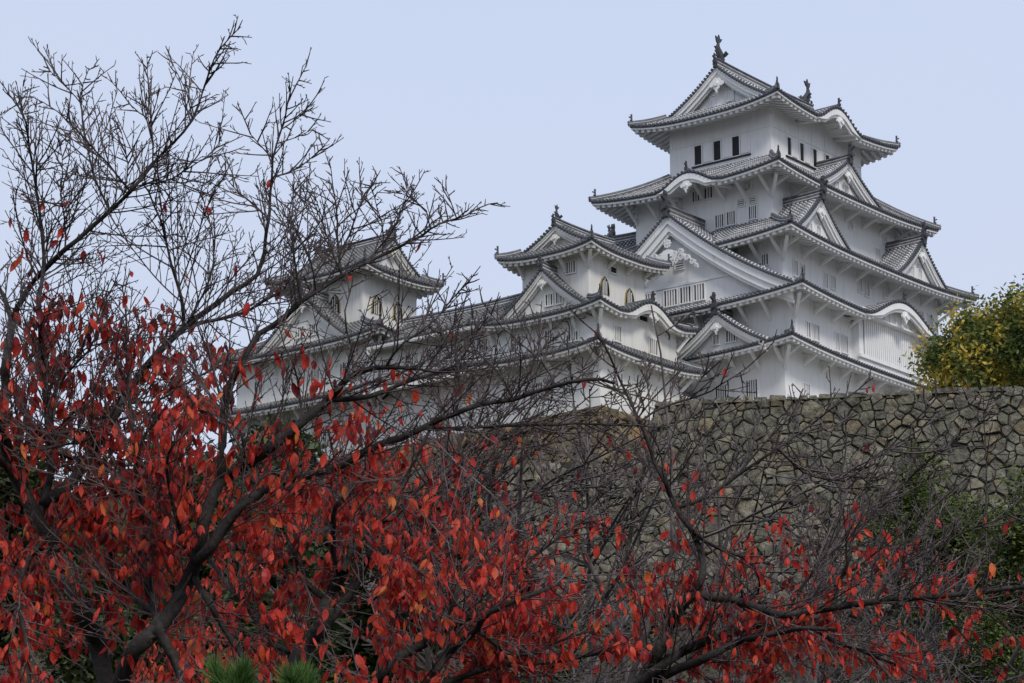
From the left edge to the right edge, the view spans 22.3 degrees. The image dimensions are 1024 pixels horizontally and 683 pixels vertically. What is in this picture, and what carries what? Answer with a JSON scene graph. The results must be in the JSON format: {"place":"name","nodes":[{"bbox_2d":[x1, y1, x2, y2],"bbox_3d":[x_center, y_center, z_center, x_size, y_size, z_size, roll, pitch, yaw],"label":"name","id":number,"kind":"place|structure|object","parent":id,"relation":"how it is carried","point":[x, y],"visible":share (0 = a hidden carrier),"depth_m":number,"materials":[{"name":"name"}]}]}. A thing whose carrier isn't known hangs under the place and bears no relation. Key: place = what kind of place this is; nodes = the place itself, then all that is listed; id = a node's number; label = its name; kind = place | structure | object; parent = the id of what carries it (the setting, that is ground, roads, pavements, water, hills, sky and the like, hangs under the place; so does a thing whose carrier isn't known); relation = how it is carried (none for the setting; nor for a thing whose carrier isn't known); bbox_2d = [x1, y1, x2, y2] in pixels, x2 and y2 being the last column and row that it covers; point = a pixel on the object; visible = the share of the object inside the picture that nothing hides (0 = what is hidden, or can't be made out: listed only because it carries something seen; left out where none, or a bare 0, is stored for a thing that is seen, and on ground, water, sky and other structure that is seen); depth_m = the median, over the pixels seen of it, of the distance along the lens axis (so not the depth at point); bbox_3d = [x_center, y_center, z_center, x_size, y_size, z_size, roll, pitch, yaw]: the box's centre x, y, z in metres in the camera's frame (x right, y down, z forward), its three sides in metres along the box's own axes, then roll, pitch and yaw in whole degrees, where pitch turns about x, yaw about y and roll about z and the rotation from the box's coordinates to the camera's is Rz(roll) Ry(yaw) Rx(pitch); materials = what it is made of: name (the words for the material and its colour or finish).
{"place":"outdoors","nodes":[
{"label":"outdoors","id":0,"kind":"place"},
{"bbox_2d":[0,490,1019,682],"bbox_3d":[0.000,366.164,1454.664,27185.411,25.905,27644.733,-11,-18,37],"label":"ground","id":1,"kind":"structure","parent":0,"point":[599,643],"depth_m":105.75,"materials":[{"name":"plant"}]},
{"bbox_2d":[0,413,76,676],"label":"evergreen tree","id":2,"kind":"object","parent":1,"relation":"on","point":[34,478],"visible":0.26,"depth_m":50.49,"materials":[{"name":"green plant"}]},
{"bbox_2d":[0,620,231,682],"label":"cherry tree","id":3,"kind":"object","parent":1,"relation":"on","point":[147,672],"visible":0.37,"depth_m":20.36,"materials":[{"name":"red plant"}]},
{"bbox_2d":[21,512,278,682],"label":"evergreen tree","id":4,"kind":"object","parent":1,"relation":"on","point":[116,657],"visible":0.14,"depth_m":39.86,"materials":[{"name":"green plant"}]},
{"bbox_2d":[0,15,362,682],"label":"cherry tree","id":5,"kind":"object","parent":1,"relation":"on","point":[51,372],"visible":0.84,"depth_m":13.28,"materials":[{"name":"red plant"}]},
{"bbox_2d":[19,427,366,682],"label":"evergreen tree","id":6,"kind":"object","parent":1,"relation":"on","point":[69,677],"visible":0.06,"depth_m":54.09,"materials":[{"name":"green plant"}]},
{"bbox_2d":[114,402,343,682],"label":"evergreen tree","id":7,"kind":"object","parent":1,"relation":"on","point":[273,581],"visible":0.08,"depth_m":51.15,"materials":[{"name":"green plant"}]},
{"bbox_2d":[196,647,263,682],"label":"young pine","id":8,"kind":"object","parent":1,"relation":"on","point":[241,671],"visible":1,"depth_m":10.46,"materials":[{"name":"green plant"}]},
{"bbox_2d":[104,445,367,681],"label":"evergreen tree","id":9,"kind":"object","parent":1,"relation":"on","point":[118,527],"depth_m":56.45,"materials":[{"name":"green plant"}]},
{"bbox_2d":[204,571,358,682],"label":"evergreen tree","id":10,"kind":"object","parent":1,"relation":"on","point":[335,626],"visible":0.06,"depth_m":37.79,"materials":[{"name":"green plant"}]},
{"bbox_2d":[264,655,320,682],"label":"young pine","id":11,"kind":"object","parent":1,"relation":"on","point":[300,673],"visible":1,"depth_m":10.98,"materials":[{"name":"green plant"}]},
{"bbox_2d":[0,152,674,682],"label":"cherry tree","id":12,"kind":"object","parent":1,"relation":"on","point":[150,488],"visible":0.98,"depth_m":12.49,"materials":[{"name":"red plant"}]},
{"bbox_2d":[97,302,605,682],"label":"cherry tree","id":13,"kind":"object","parent":1,"relation":"on","point":[333,515],"visible":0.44,"depth_m":15.62,"materials":[{"name":"red plant"}]},
{"bbox_2d":[372,671,396,682],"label":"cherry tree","id":14,"kind":"object","parent":1,"relation":"on","point":[373,673],"visible":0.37,"depth_m":25.24,"materials":[{"name":"red plant"}]},
{"bbox_2d":[322,485,496,682],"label":"evergreen tree","id":15,"kind":"object","parent":1,"relation":"on","point":[371,660],"visible":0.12,"depth_m":52.68,"materials":[{"name":"green plant"}]},
{"bbox_2d":[316,405,650,489],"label":"stone base","id":16,"kind":"object","parent":1,"relation":"on","point":[631,433],"visible":0.01,"depth_m":180.20,"materials":[{"name":"grey stone"}]},
{"bbox_2d":[198,220,446,460],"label":"keep","id":17,"kind":"structure","parent":16,"relation":"on","point":[361,293],"depth_m":200.07,"materials":[{"name":"paint"}]},
{"bbox_2d":[362,293,521,448],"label":"castle corridor","id":18,"kind":"object","parent":17,"relation":"attached to","point":[504,303],"visible":0.23,"depth_m":191.15,"materials":[{"name":"paint"}]},
{"bbox_2d":[458,205,710,424],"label":"keep","id":19,"kind":"structure","parent":16,"relation":"on","point":[595,278],"depth_m":184.90,"materials":[{"name":"paint"}]},
{"bbox_2d":[317,431,679,682],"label":"cherry tree","id":20,"kind":"object","parent":1,"relation":"on","point":[534,630],"visible":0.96,"depth_m":14.05,"materials":[{"name":"red plant"}]},
{"bbox_2d":[334,458,665,631],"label":"castle stone wall","id":21,"kind":"structure","parent":1,"relation":"on","point":[530,475],"depth_m":113.07,"materials":[{"name":"grey stone"}]},
{"bbox_2d":[323,467,676,682],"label":"bare shrub","id":22,"kind":"object","parent":1,"relation":"on","point":[568,681],"visible":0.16,"depth_m":25.62,"materials":[{"name":"brown plant"}]},
{"bbox_2d":[408,557,596,682],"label":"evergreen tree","id":23,"kind":"object","parent":1,"relation":"on","point":[558,630],"visible":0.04,"depth_m":63.32,"materials":[{"name":"green plant"}]},
{"bbox_2d":[0,593,1021,682],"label":"undergrowth","id":24,"kind":"object","parent":1,"relation":"on","point":[602,667],"visible":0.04,"depth_m":94.72,"materials":[{"name":"green plant"}]},
{"bbox_2d":[344,316,777,682],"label":"bare shrub","id":25,"kind":"object","parent":1,"relation":"on","point":[519,478],"visible":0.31,"depth_m":35.59,"materials":[{"name":"brown plant"}]},
{"bbox_2d":[229,351,947,682],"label":"bare shrub","id":26,"kind":"object","parent":1,"relation":"on","point":[589,564],"visible":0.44,"depth_m":32.17,"materials":[{"name":"brown plant"}]},
{"bbox_2d":[302,317,895,682],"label":"bare shrub","id":27,"kind":"object","parent":1,"relation":"on","point":[717,571],"visible":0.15,"depth_m":44.50,"materials":[{"name":"brown plant"}]},
{"bbox_2d":[249,305,953,682],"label":"bare shrub","id":28,"kind":"object","parent":1,"relation":"on","point":[669,559],"visible":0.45,"depth_m":24.83,"materials":[{"name":"brown plant"}]},
{"bbox_2d":[419,403,1023,682],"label":"bare shrub","id":29,"kind":"object","parent":1,"relation":"on","point":[1008,666],"visible":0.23,"depth_m":34.62,"materials":[{"name":"brown plant"}]},
{"bbox_2d":[553,301,1023,682],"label":"cherry tree","id":30,"kind":"object","parent":1,"relation":"on","point":[788,621],"visible":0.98,"depth_m":15.92,"materials":[{"name":"brown plant"}]},
{"bbox_2d":[615,505,988,682],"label":"bare shrub","id":31,"kind":"object","parent":1,"relation":"on","point":[846,641],"visible":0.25,"depth_m":30.44,"materials":[{"name":"plant"}]},
{"bbox_2d":[600,618,1023,682],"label":"bare shrub","id":32,"kind":"object","parent":1,"relation":"on","point":[1014,680],"visible":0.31,"depth_m":31.43,"materials":[{"name":"plant"}]},
{"bbox_2d":[623,386,1023,627],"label":"castle stone wall","id":33,"kind":"structure","parent":1,"relation":"on","point":[879,418],"depth_m":111.72,"materials":[{"name":"grey stone"}]},
{"bbox_2d":[704,382,1023,682],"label":"bare shrub","id":34,"kind":"object","parent":1,"relation":"on","point":[936,617],"visible":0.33,"depth_m":44.58,"materials":[{"name":"brown plant"}]},
{"bbox_2d":[770,507,959,682],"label":"bare shrub","id":35,"kind":"object","parent":1,"relation":"on","point":[927,607],"visible":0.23,"depth_m":44.78,"materials":[{"name":"plant"}]},
{"bbox_2d":[839,437,1023,676],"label":"green bush","id":36,"kind":"object","parent":1,"relation":"on","point":[919,492],"visible":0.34,"depth_m":80.14,"materials":[{"name":"green plant"}]},
{"bbox_2d":[899,643,967,682],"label":"bare shrub","id":37,"kind":"object","parent":1,"relation":"on","point":[925,658],"visible":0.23,"depth_m":30.55,"materials":[{"name":"plant"}]},
{"bbox_2d":[852,591,1023,682],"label":"green bush","id":38,"kind":"object","parent":1,"relation":"on","point":[993,637],"visible":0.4,"depth_m":55.40,"materials":[{"name":"green plant"}]},
{"bbox_2d":[869,459,1023,682],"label":"green bush","id":39,"kind":"object","parent":1,"relation":"on","point":[1020,541],"visible":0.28,"depth_m":78.31,"materials":[{"name":"green plant"}]},
{"bbox_2d":[0,0,1023,494],"label":"sky","id":40,"kind":"structure","parent":0,"point":[525,105],"materials":[{"name":"blue"}]},
{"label":"courtyard ground","id":41,"kind":"structure","parent":0,"visible":0},
{"bbox_2d":[899,273,1023,391],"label":"broadleaf tree","id":42,"kind":"object","parent":41,"relation":"on","point":[987,349],"visible":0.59,"depth_m":125.83,"materials":[{"name":"green plant"}]},
{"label":"stone base","id":43,"kind":"object","parent":41,"relation":"on","visible":0},
{"bbox_2d":[679,391,696,402],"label":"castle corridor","id":44,"kind":"object","parent":43,"relation":"on","point":[683,393],"visible":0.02,"depth_m":190.85,"materials":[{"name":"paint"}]},
{"bbox_2d":[588,35,979,401],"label":"keep","id":45,"kind":"structure","parent":43,"relation":"on","point":[759,213],"depth_m":196.20,"materials":[{"name":"paint"}]},
{"bbox_2d":[851,319,933,387],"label":"projecting lattice window","id":46,"kind":"structure","parent":45,"relation":"in","point":[875,344],"depth_m":195.55,"materials":[{"name":"white paint"}]}
]}

